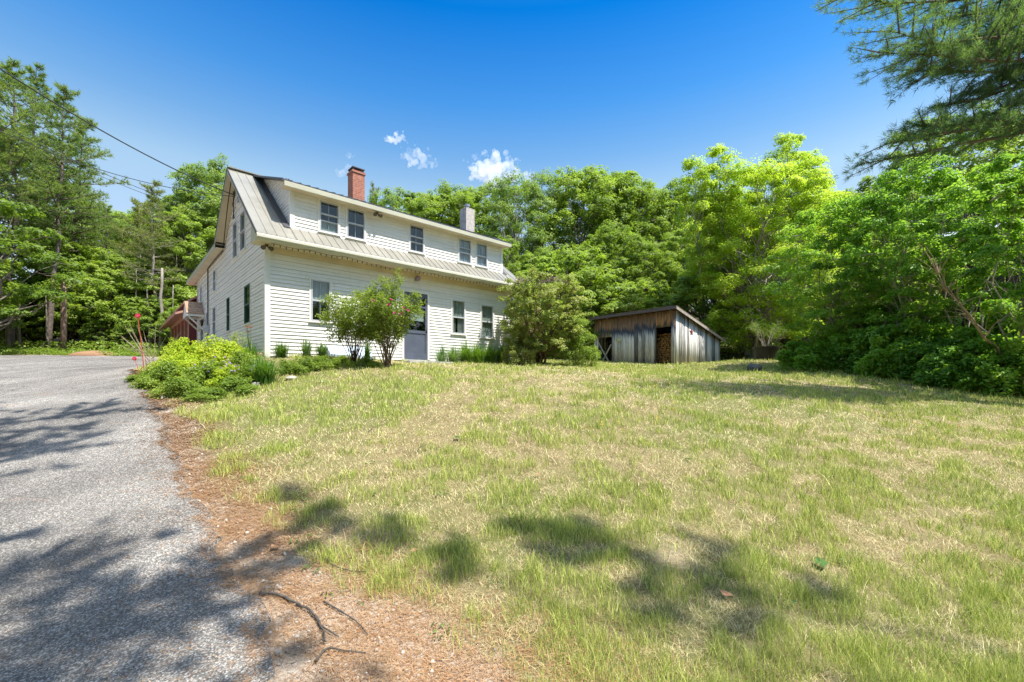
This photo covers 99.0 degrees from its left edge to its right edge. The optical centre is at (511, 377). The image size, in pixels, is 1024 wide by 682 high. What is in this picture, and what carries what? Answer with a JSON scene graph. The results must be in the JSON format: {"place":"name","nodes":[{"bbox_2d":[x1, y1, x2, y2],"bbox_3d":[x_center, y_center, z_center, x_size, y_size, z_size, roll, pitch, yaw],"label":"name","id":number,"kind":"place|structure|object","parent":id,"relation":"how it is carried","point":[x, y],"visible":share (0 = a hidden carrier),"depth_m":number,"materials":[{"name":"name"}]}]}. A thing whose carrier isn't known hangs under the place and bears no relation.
{"place":"outdoors","nodes":[
{"label":"outdoors","id":0,"kind":"place"},
{"bbox_2d":[0,355,274,681],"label":"driveway","id":1,"kind":"structure","parent":0,"point":[57,434],"depth_m":3.49,"materials":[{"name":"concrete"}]},
{"bbox_2d":[0,309,1023,681],"bbox_3d":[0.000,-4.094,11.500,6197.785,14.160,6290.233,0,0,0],"label":"ground","id":2,"kind":"structure","parent":0,"point":[462,515],"depth_m":4.19,"materials":[{"name":"green plant"}]},
{"bbox_2d":[0,258,35,328],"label":"understory tree","id":3,"kind":"object","parent":2,"relation":"on","point":[11,285],"visible":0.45,"depth_m":24.66,"materials":[{"name":"green plant"}]},
{"bbox_2d":[0,64,54,254],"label":"white pine","id":4,"kind":"object","parent":2,"relation":"on","point":[4,157],"visible":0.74,"depth_m":25.62,"materials":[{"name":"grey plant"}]},
{"bbox_2d":[0,296,67,347],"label":"understory tree","id":5,"kind":"object","parent":2,"relation":"on","point":[32,319],"visible":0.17,"depth_m":29.25,"materials":[{"name":"green plant"}]},
{"bbox_2d":[0,119,90,297],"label":"broadleaf tree","id":6,"kind":"object","parent":2,"relation":"on","point":[32,265],"visible":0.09,"depth_m":30.82,"materials":[{"name":"green plant"}]},
{"bbox_2d":[0,56,91,348],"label":"white pine","id":7,"kind":"object","parent":2,"relation":"on","point":[5,77],"visible":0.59,"depth_m":26.97,"materials":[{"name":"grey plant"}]},
{"bbox_2d":[0,62,101,341],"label":"white pine","id":8,"kind":"object","parent":2,"relation":"on","point":[35,81],"visible":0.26,"depth_m":30.87,"materials":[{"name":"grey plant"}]},
{"bbox_2d":[0,198,105,329],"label":"maple sapling","id":9,"kind":"object","parent":2,"relation":"on","point":[7,208],"visible":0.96,"depth_m":24.18,"materials":[{"name":"green plant"}]},
{"bbox_2d":[4,79,113,347],"bbox_3d":[-28.942,-10.067,27.904,4.993,17.843,5.407,0,0,0],"label":"white pine","id":10,"kind":"object","parent":2,"relation":"on","point":[56,109],"visible":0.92,"depth_m":27.86,"materials":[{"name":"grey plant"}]},
{"bbox_2d":[60,282,66,347],"bbox_3d":[-26.660,-3.489,26.000,0.299,4.756,0.300,0,0,0],"label":"trunk","id":11,"kind":"object","parent":2,"relation":"on","point":[63,322],"visible":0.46,"depth_m":25.90,"materials":[{"name":"grey wood"}]},
{"bbox_2d":[25,300,103,347],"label":"understory tree","id":12,"kind":"object","parent":2,"relation":"on","point":[70,334],"visible":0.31,"depth_m":29.15,"materials":[{"name":"green plant"}]},
{"bbox_2d":[11,241,129,349],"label":"understory tree","id":13,"kind":"object","parent":2,"relation":"on","point":[76,252],"visible":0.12,"depth_m":30.88,"materials":[{"name":"green plant"}]},
{"bbox_2d":[30,111,129,336],"bbox_3d":[-32.073,-10.572,32.299,5.960,18.257,6.454,0,0,-29],"label":"white pine","id":14,"kind":"object","parent":2,"relation":"on","point":[88,140],"visible":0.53,"depth_m":32.35,"materials":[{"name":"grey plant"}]},
{"bbox_2d":[0,346,168,356],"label":"bank plants","id":15,"kind":"object","parent":2,"relation":"on","point":[49,351],"visible":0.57,"depth_m":24.03,"materials":[{"name":"green plant"}]},
{"bbox_2d":[61,176,121,261],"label":"white pine","id":16,"kind":"object","parent":2,"relation":"on","point":[90,237],"visible":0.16,"depth_m":35.57,"materials":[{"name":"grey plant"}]},
{"bbox_2d":[76,319,124,349],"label":"understory tree","id":17,"kind":"object","parent":2,"relation":"on","point":[84,330],"visible":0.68,"depth_m":28.53,"materials":[{"name":"green plant"}]},
{"bbox_2d":[32,262,169,346],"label":"understory tree","id":18,"kind":"object","parent":2,"relation":"on","point":[89,290],"visible":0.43,"depth_m":29.00,"materials":[{"name":"green plant"}]},
{"bbox_2d":[85,204,126,344],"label":"white pine","id":19,"kind":"object","parent":2,"relation":"on","point":[107,209],"visible":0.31,"depth_m":37.93,"materials":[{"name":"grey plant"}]},
{"bbox_2d":[107,325,142,350],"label":"understory tree","id":20,"kind":"object","parent":2,"relation":"on","point":[117,333],"visible":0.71,"depth_m":28.19,"materials":[{"name":"green plant"}]},
{"bbox_2d":[68,247,187,346],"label":"understory tree","id":21,"kind":"object","parent":2,"relation":"on","point":[106,260],"visible":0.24,"depth_m":30.63,"materials":[{"name":"green plant"}]},
{"bbox_2d":[108,199,167,347],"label":"pitch pine","id":22,"kind":"object","parent":2,"relation":"on","point":[136,210],"visible":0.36,"depth_m":31.74,"materials":[{"name":"green plant"}]},
{"bbox_2d":[111,295,176,349],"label":"understory tree","id":23,"kind":"object","parent":2,"relation":"on","point":[129,320],"visible":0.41,"depth_m":28.79,"materials":[{"name":"green plant"}]},
{"bbox_2d":[120,179,187,346],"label":"pitch pine","id":24,"kind":"object","parent":2,"relation":"on","point":[148,233],"visible":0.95,"depth_m":29.81,"materials":[{"name":"green plant"}]},
{"bbox_2d":[128,363,179,389],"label":"perennial","id":25,"kind":"object","parent":2,"relation":"on","point":[159,374],"visible":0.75,"depth_m":9.13,"materials":[{"name":"green plant"}]},
{"bbox_2d":[118,273,196,342],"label":"understory tree","id":26,"kind":"object","parent":2,"relation":"on","point":[182,286],"visible":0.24,"depth_m":30.43,"materials":[{"name":"green plant"}]},
{"bbox_2d":[123,194,200,264],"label":"broadleaf tree","id":27,"kind":"object","parent":2,"relation":"on","point":[173,197],"visible":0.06,"depth_m":38.01,"materials":[{"name":"green plant"}]},
{"bbox_2d":[137,358,189,388],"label":"perennial","id":28,"kind":"object","parent":2,"relation":"on","point":[168,363],"visible":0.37,"depth_m":9.36,"materials":[{"name":"green plant"}]},
{"bbox_2d":[116,207,217,306],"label":"broadleaf tree","id":29,"kind":"object","parent":2,"relation":"on","point":[183,222],"visible":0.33,"depth_m":32.34,"materials":[{"name":"green plant"}]},
{"bbox_2d":[144,375,208,398],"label":"perennial","id":30,"kind":"object","parent":2,"relation":"on","point":[179,385],"visible":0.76,"depth_m":8.19,"materials":[{"name":"green plant"}]},
{"bbox_2d":[159,295,197,356],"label":"red barn","id":31,"kind":"structure","parent":2,"relation":"on","point":[176,322],"depth_m":22.25,"materials":[{"name":"paint"}]},
{"bbox_2d":[158,337,206,358],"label":"perennial","id":32,"kind":"object","parent":2,"relation":"on","point":[184,347],"visible":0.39,"depth_m":11.35,"materials":[{"name":"green plant"}]},
{"bbox_2d":[139,153,235,273],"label":"broadleaf tree","id":33,"kind":"object","parent":2,"relation":"on","point":[214,170],"visible":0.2,"depth_m":35.96,"materials":[{"name":"green plant"}]},
{"bbox_2d":[171,179,222,285],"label":"broadleaf tree","id":34,"kind":"object","parent":2,"relation":"on","point":[215,203],"visible":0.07,"depth_m":34.34,"materials":[{"name":"green plant"}]},
{"bbox_2d":[179,387,226,400],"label":"perennial","id":35,"kind":"object","parent":2,"relation":"on","point":[198,394],"visible":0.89,"depth_m":8.02,"materials":[{"name":"green plant"}]},
{"bbox_2d":[182,359,227,388],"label":"perennial","id":36,"kind":"object","parent":2,"relation":"on","point":[199,369],"visible":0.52,"depth_m":9.22,"materials":[{"name":"green plant"}]},
{"bbox_2d":[189,333,238,365],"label":"perennial","id":37,"kind":"object","parent":2,"relation":"on","point":[211,354],"visible":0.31,"depth_m":10.30,"materials":[{"name":"green plant"}]},
{"bbox_2d":[207,375,258,394],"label":"perennial","id":38,"kind":"object","parent":2,"relation":"on","point":[230,382],"visible":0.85,"depth_m":8.51,"materials":[{"name":"green plant"}]},
{"bbox_2d":[220,349,269,368],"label":"perennial","id":39,"kind":"object","parent":2,"relation":"on","point":[240,357],"visible":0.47,"depth_m":10.14,"materials":[{"name":"green plant"}]},
{"bbox_2d":[241,354,287,383],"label":"daylily","id":40,"kind":"object","parent":2,"relation":"on","point":[261,372],"visible":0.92,"depth_m":9.21,"materials":[{"name":"green plant"}]},
{"bbox_2d":[259,586,338,641],"bbox_3d":[-1.349,1.470,2.765,0.806,0.088,0.132,0,0,36],"label":"fallen stick","id":41,"kind":"object","parent":2,"relation":"on","point":[287,598],"visible":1,"depth_m":2.82,"materials":[{"name":"brown wood"}]},
{"bbox_2d":[286,356,320,373],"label":"perennial","id":42,"kind":"object","parent":2,"relation":"on","point":[305,364],"visible":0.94,"depth_m":10.09,"materials":[{"name":"green plant"}]},
{"bbox_2d":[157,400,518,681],"bbox_3d":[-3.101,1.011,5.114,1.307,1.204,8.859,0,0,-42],"label":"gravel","id":43,"kind":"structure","parent":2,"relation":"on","point":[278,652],"depth_m":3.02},
{"bbox_2d":[315,290,381,361],"bbox_3d":[-4.138,-1.415,11.590,1.983,2.136,1.838,0,0,-18],"label":"flowering shrub","id":44,"kind":"object","parent":2,"relation":"on","point":[345,322],"visible":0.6,"depth_m":11.35,"materials":[{"name":"green plant"}]},
{"bbox_2d":[182,166,524,361],"bbox_3d":[-7.791,-3.849,19.407,9.952,8.319,13.865,0,0,-43],"label":"farmhouse","id":45,"kind":"object","parent":2,"relation":"on","point":[246,272],"visible":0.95,"depth_m":14.07,"materials":[{"name":"white wood"}]},
{"bbox_2d":[0,68,235,195],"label":"overhead wire","id":46,"kind":"object","parent":45,"relation":"attached to","point":[107,133],"visible":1,"depth_m":10.61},
{"bbox_2d":[309,277,331,323],"bbox_3d":[-5.747,-2.240,12.938,0.684,1.304,0.590,0,0,-43],"label":"window","id":47,"kind":"structure","parent":45,"relation":"in","point":[318,287],"depth_m":12.79,"materials":[{"name":"white paint"}]},
{"bbox_2d":[318,199,340,236],"bbox_3d":[-5.615,-4.768,13.222,0.688,0.993,0.590,0,0,-43],"label":"window","id":48,"kind":"structure","parent":45,"relation":"in","point":[328,212],"depth_m":13.17,"materials":[{"name":"white paint"}]},
{"bbox_2d":[345,206,366,242],"bbox_3d":[-5.018,-4.769,13.773,0.692,0.993,0.590,0,0,-43],"label":"window","id":49,"kind":"structure","parent":45,"relation":"in","point":[355,222],"depth_m":13.65,"materials":[{"name":"white paint"}]},
{"bbox_2d":[404,291,426,359],"bbox_3d":[-3.398,-1.755,15.030,0.964,2.290,0.476,0,0,-43],"label":"front door","id":50,"kind":"structure","parent":45,"relation":"in","point":[415,343],"depth_m":15.03,"materials":[{"name":"grey wood"}]},
{"bbox_2d":[408,223,425,254],"bbox_3d":[-3.444,-4.769,15.223,0.674,0.993,0.590,0,0,-43],"label":"window","id":51,"kind":"structure","parent":45,"relation":"in","point":[416,233],"depth_m":15.10,"materials":[{"name":"white paint"}]},
{"bbox_2d":[451,298,466,335],"bbox_3d":[-2.136,-2.232,16.265,0.709,1.338,0.590,0,0,-43],"label":"window","id":52,"kind":"structure","parent":45,"relation":"in","point":[458,306],"depth_m":16.18,"materials":[{"name":"white paint"}]},
{"bbox_2d":[457,236,472,265],"bbox_3d":[-1.793,-4.756,16.443,0.699,0.969,0.148,0,0,-43],"label":"window","id":53,"kind":"structure","parent":45,"relation":"in","point":[464,247],"depth_m":16.46,"materials":[{"name":"white paint"}]},
{"bbox_2d":[475,241,488,268],"bbox_3d":[-1.194,-4.756,16.990,0.665,0.968,0.140,0,0,-43],"label":"window","id":54,"kind":"structure","parent":45,"relation":"in","point":[481,249],"depth_m":17.01,"materials":[{"name":"white paint"}]},
{"bbox_2d":[480,303,494,338],"bbox_3d":[-0.982,-2.186,17.022,0.747,1.353,0.138,0,0,-43],"label":"window","id":55,"kind":"structure","parent":45,"relation":"in","point":[486,310],"depth_m":17.10,"materials":[{"name":"white paint"}]},
{"bbox_2d":[340,267,425,367],"bbox_3d":[-3.257,-1.518,11.204,2.068,2.614,2.282,0,0,0],"label":"flowering shrub","id":56,"kind":"object","parent":2,"relation":"on","point":[384,325],"visible":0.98,"depth_m":11.06,"materials":[{"name":"green plant"}]},
{"bbox_2d":[367,185,440,219],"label":"broadleaf tree","id":57,"kind":"object","parent":2,"relation":"on","point":[390,196],"visible":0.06,"depth_m":43.25,"materials":[{"name":"green plant"}]},
{"bbox_2d":[0,335,811,359],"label":"undergrowth","id":58,"kind":"object","parent":2,"relation":"on","point":[88,346],"visible":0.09,"depth_m":26.58,"materials":[{"name":"green plant"}]},
{"bbox_2d":[400,189,459,227],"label":"broadleaf tree","id":59,"kind":"object","parent":2,"relation":"on","point":[434,205],"visible":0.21,"depth_m":39.87,"materials":[{"name":"green plant"}]},
{"bbox_2d":[415,178,504,238],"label":"broadleaf tree","id":60,"kind":"object","parent":2,"relation":"on","point":[459,198],"visible":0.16,"depth_m":41.84,"materials":[{"name":"green plant"}]},
{"bbox_2d":[448,176,525,262],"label":"broadleaf tree","id":61,"kind":"object","parent":2,"relation":"on","point":[483,190],"visible":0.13,"depth_m":44.11,"materials":[{"name":"green plant"}]},
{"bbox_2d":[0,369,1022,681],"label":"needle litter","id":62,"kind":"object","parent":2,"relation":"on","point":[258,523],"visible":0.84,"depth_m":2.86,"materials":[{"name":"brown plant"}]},
{"bbox_2d":[497,235,530,273],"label":"broadleaf tree","id":63,"kind":"object","parent":2,"relation":"on","point":[514,247],"visible":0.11,"depth_m":32.46,"materials":[{"name":"green plant"}]},
{"bbox_2d":[500,325,535,365],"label":"shrub","id":64,"kind":"object","parent":2,"relation":"on","point":[529,358],"visible":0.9,"depth_m":15.62,"materials":[{"name":"green plant"}]},
{"bbox_2d":[482,165,555,337],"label":"broadleaf tree","id":65,"kind":"object","parent":2,"relation":"on","point":[504,191],"visible":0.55,"depth_m":36.98,"materials":[{"name":"green plant"}]},
{"bbox_2d":[507,245,567,310],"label":"broadleaf tree","id":66,"kind":"object","parent":2,"relation":"on","point":[528,257],"visible":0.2,"depth_m":30.34,"materials":[{"name":"green plant"}]},
{"bbox_2d":[503,167,576,283],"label":"broadleaf tree","id":67,"kind":"object","parent":2,"relation":"on","point":[548,192],"visible":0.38,"depth_m":38.92,"materials":[{"name":"green plant"}]},
{"bbox_2d":[496,266,593,363],"bbox_3d":[1.135,-2.106,16.365,3.715,3.755,3.145,0,0,30],"label":"lilac","id":68,"kind":"object","parent":2,"relation":"on","point":[527,312],"visible":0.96,"depth_m":15.76,"materials":[{"name":"green plant"}]},
{"bbox_2d":[515,244,629,342],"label":"understory tree","id":69,"kind":"object","parent":2,"relation":"on","point":[591,274],"visible":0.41,"depth_m":26.92,"materials":[{"name":"green plant"}]},
{"bbox_2d":[134,353,1023,681],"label":"lawn grass","id":70,"kind":"structure","parent":2,"relation":"on","point":[866,651],"depth_m":4.38,"materials":[{"name":"green plant"}]},
{"bbox_2d":[558,317,601,366],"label":"shrub","id":71,"kind":"object","parent":2,"relation":"on","point":[577,349],"visible":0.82,"depth_m":16.20,"materials":[{"name":"green plant"}]},
{"bbox_2d":[524,164,639,285],"bbox_3d":[6.535,-11.870,41.993,12.585,16.499,12.968,0,0,-15],"label":"broadleaf tree","id":72,"kind":"object","parent":2,"relation":"on","point":[568,180],"visible":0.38,"depth_m":38.81,"materials":[{"name":"green plant"}]},
{"bbox_2d":[563,285,627,352],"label":"understory tree","id":73,"kind":"object","parent":2,"relation":"on","point":[602,297],"visible":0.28,"depth_m":25.61,"materials":[{"name":"green plant"}]},
{"bbox_2d":[555,170,660,281],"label":"broadleaf tree","id":74,"kind":"object","parent":2,"relation":"on","point":[617,175],"visible":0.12,"depth_m":40.99,"materials":[{"name":"green plant"}]},
{"bbox_2d":[568,219,667,299],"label":"broadleaf tree","id":75,"kind":"object","parent":2,"relation":"on","point":[607,236],"visible":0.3,"depth_m":31.56,"materials":[{"name":"green plant"}]},
{"bbox_2d":[590,280,667,333],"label":"understory tree","id":76,"kind":"object","parent":2,"relation":"on","point":[631,297],"visible":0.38,"depth_m":26.52,"materials":[{"name":"green plant"}]},
{"bbox_2d":[582,171,684,290],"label":"broadleaf tree","id":77,"kind":"object","parent":2,"relation":"on","point":[648,193],"visible":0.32,"depth_m":38.55,"materials":[{"name":"green plant"}]},
{"bbox_2d":[608,236,683,308],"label":"broadleaf tree","id":78,"kind":"object","parent":2,"relation":"on","point":[654,254],"visible":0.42,"depth_m":29.99,"materials":[{"name":"green plant"}]},
{"bbox_2d":[588,305,725,363],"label":"wood shed","id":79,"kind":"structure","parent":2,"relation":"on","point":[638,331],"depth_m":22.50,"materials":[{"name":"grey wood"}]},
{"bbox_2d":[632,294,689,346],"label":"understory tree","id":80,"kind":"object","parent":2,"relation":"on","point":[657,303],"visible":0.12,"depth_m":26.39,"materials":[{"name":"green plant"}]},
{"bbox_2d":[643,177,728,296],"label":"broadleaf tree","id":81,"kind":"object","parent":2,"relation":"on","point":[676,202],"visible":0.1,"depth_m":40.34,"materials":[{"name":"green plant"}]},
{"bbox_2d":[646,225,728,316],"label":"broadleaf tree","id":82,"kind":"object","parent":2,"relation":"on","point":[673,239],"visible":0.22,"depth_m":32.30,"materials":[{"name":"green plant"}]},
{"bbox_2d":[665,263,764,343],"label":"understory tree","id":83,"kind":"object","parent":2,"relation":"on","point":[683,284],"visible":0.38,"depth_m":26.81,"materials":[{"name":"green plant"}]},
{"bbox_2d":[671,132,854,349],"bbox_3d":[13.925,-7.309,24.699,9.012,13.416,8.852,0,0,38],"label":"bright maple","id":84,"kind":"object","parent":2,"relation":"on","point":[802,196],"visible":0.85,"depth_m":23.61,"materials":[{"name":"green plant"}]},
{"bbox_2d":[752,346,780,360],"bbox_3d":[11.169,-1.052,19.200,1.130,0.615,1.130,0,0,0],"label":"planter tub","id":85,"kind":"object","parent":2,"relation":"on","point":[766,352],"visible":0.85,"depth_m":18.80,"materials":[{"name":"black plastic"}]},
{"bbox_2d":[775,335,852,370],"bbox_3d":[10.804,-0.953,15.694,2.542,1.488,2.656,0,0,0],"label":"thicket shrub","id":86,"kind":"object","parent":2,"relation":"on","point":[793,355],"visible":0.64,"depth_m":15.25,"materials":[{"name":"green plant"}]},
{"bbox_2d":[761,195,899,365],"bbox_3d":[11.126,-3.144,15.528,3.895,6.178,3.437,0,0,34],"label":"tree","id":87,"kind":"object","parent":2,"relation":"on","point":[809,218],"visible":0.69,"depth_m":15.33,"materials":[{"name":"green plant"}]},
{"bbox_2d":[803,328,865,371],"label":"thicket shrub","id":88,"kind":"object","parent":2,"relation":"on","point":[821,344],"visible":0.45,"depth_m":14.39,"materials":[{"name":"green plant"}]},
{"bbox_2d":[827,325,919,375],"bbox_3d":[11.623,-0.850,13.838,2.749,1.635,2.588,0,0,31],"label":"thicket shrub","id":89,"kind":"object","parent":2,"relation":"on","point":[859,341],"visible":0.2,"depth_m":13.61,"materials":[{"name":"green plant"}]},
{"bbox_2d":[805,185,944,328],"bbox_3d":[12.204,-3.168,14.786,3.502,6.326,3.748,0,0,0],"label":"tree","id":90,"kind":"object","parent":2,"relation":"on","point":[839,226],"visible":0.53,"depth_m":14.56,"materials":[{"name":"green plant"}]},
{"bbox_2d":[853,317,943,379],"bbox_3d":[11.841,-0.826,13.161,2.436,1.860,2.545,0,0,-43],"label":"thicket shrub","id":91,"kind":"object","parent":2,"relation":"on","point":[907,326],"visible":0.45,"depth_m":12.86,"materials":[{"name":"green plant"}]},
{"bbox_2d":[834,152,997,327],"bbox_3d":[12.386,-3.428,13.576,3.768,7.196,4.038,0,0,43],"label":"tree","id":92,"kind":"object","parent":2,"relation":"on","point":[907,295],"visible":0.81,"depth_m":13.08,"materials":[{"name":"green plant"}]},
{"bbox_2d":[810,0,1023,182],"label":"white pine","id":93,"kind":"object","parent":2,"relation":"on","point":[974,53],"visible":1,"depth_m":8.49,"materials":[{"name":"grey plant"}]},
{"bbox_2d":[833,245,1019,323],"bbox_3d":[23.043,-4.120,24.986,7.851,6.924,7.834,0,0,-30],"label":"understory tree","id":94,"kind":"object","parent":2,"relation":"on","point":[938,291],"visible":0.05,"depth_m":24.01,"materials":[{"name":"green plant"}]},
{"bbox_2d":[873,322,994,380],"bbox_3d":[12.152,-0.720,12.748,2.611,1.808,2.450,0,0,3],"label":"thicket shrub","id":95,"kind":"object","parent":2,"relation":"on","point":[923,335],"visible":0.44,"depth_m":12.58,"materials":[{"name":"green plant"}]},
{"bbox_2d":[847,98,1023,301],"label":"broadleaf tree","id":96,"kind":"object","parent":2,"relation":"on","point":[962,159],"visible":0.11,"depth_m":28.14,"materials":[{"name":"green plant"}]},
{"bbox_2d":[893,338,1002,387],"bbox_3d":[12.036,-0.400,12.100,2.520,1.417,2.373,0,0,-12],"label":"thicket shrub","id":97,"kind":"object","parent":2,"relation":"on","point":[934,366],"visible":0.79,"depth_m":11.53,"materials":[{"name":"green plant"}]},
{"bbox_2d":[914,238,1005,365],"bbox_3d":[11.319,-1.861,10.924,2.714,3.337,0.615,0,0,0],"label":"arching stem","id":98,"kind":"object","parent":2,"relation":"on","point":[943,285],"visible":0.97,"depth_m":10.91,"materials":[{"name":"green plant"}]},
{"bbox_2d":[901,162,1023,349],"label":"tree","id":99,"kind":"object","parent":2,"relation":"on","point":[972,285],"visible":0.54,"depth_m":12.33,"materials":[{"name":"green plant"}]},
{"bbox_2d":[921,326,1023,393],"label":"thicket shrub","id":100,"kind":"object","parent":2,"relation":"on","point":[979,346],"visible":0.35,"depth_m":11.42,"materials":[{"name":"green plant"}]},
{"bbox_2d":[925,219,1023,326],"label":"tree","id":101,"kind":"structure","parent":2,"relation":"on","point":[1003,280],"depth_m":13.94,"materials":[{"name":"green plant"}]},
{"bbox_2d":[940,150,1023,384],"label":"tree","id":102,"kind":"object","parent":2,"relation":"on","point":[994,246],"visible":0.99,"depth_m":10.83,"materials":[{"name":"green plant"}]},
{"bbox_2d":[950,338,1023,397],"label":"thicket shrub","id":103,"kind":"object","parent":2,"relation":"on","point":[965,380],"visible":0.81,"depth_m":10.73,"materials":[{"name":"green plant"}]},
{"bbox_2d":[961,304,1023,353],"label":"thicket shrub","id":104,"kind":"object","parent":2,"relation":"on","point":[992,318],"visible":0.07,"depth_m":12.70,"materials":[{"name":"green plant"}]},
{"bbox_2d":[0,0,1023,300],"label":"sky","id":105,"kind":"structure","parent":0,"point":[412,95],"materials":[{"name":"blue"}]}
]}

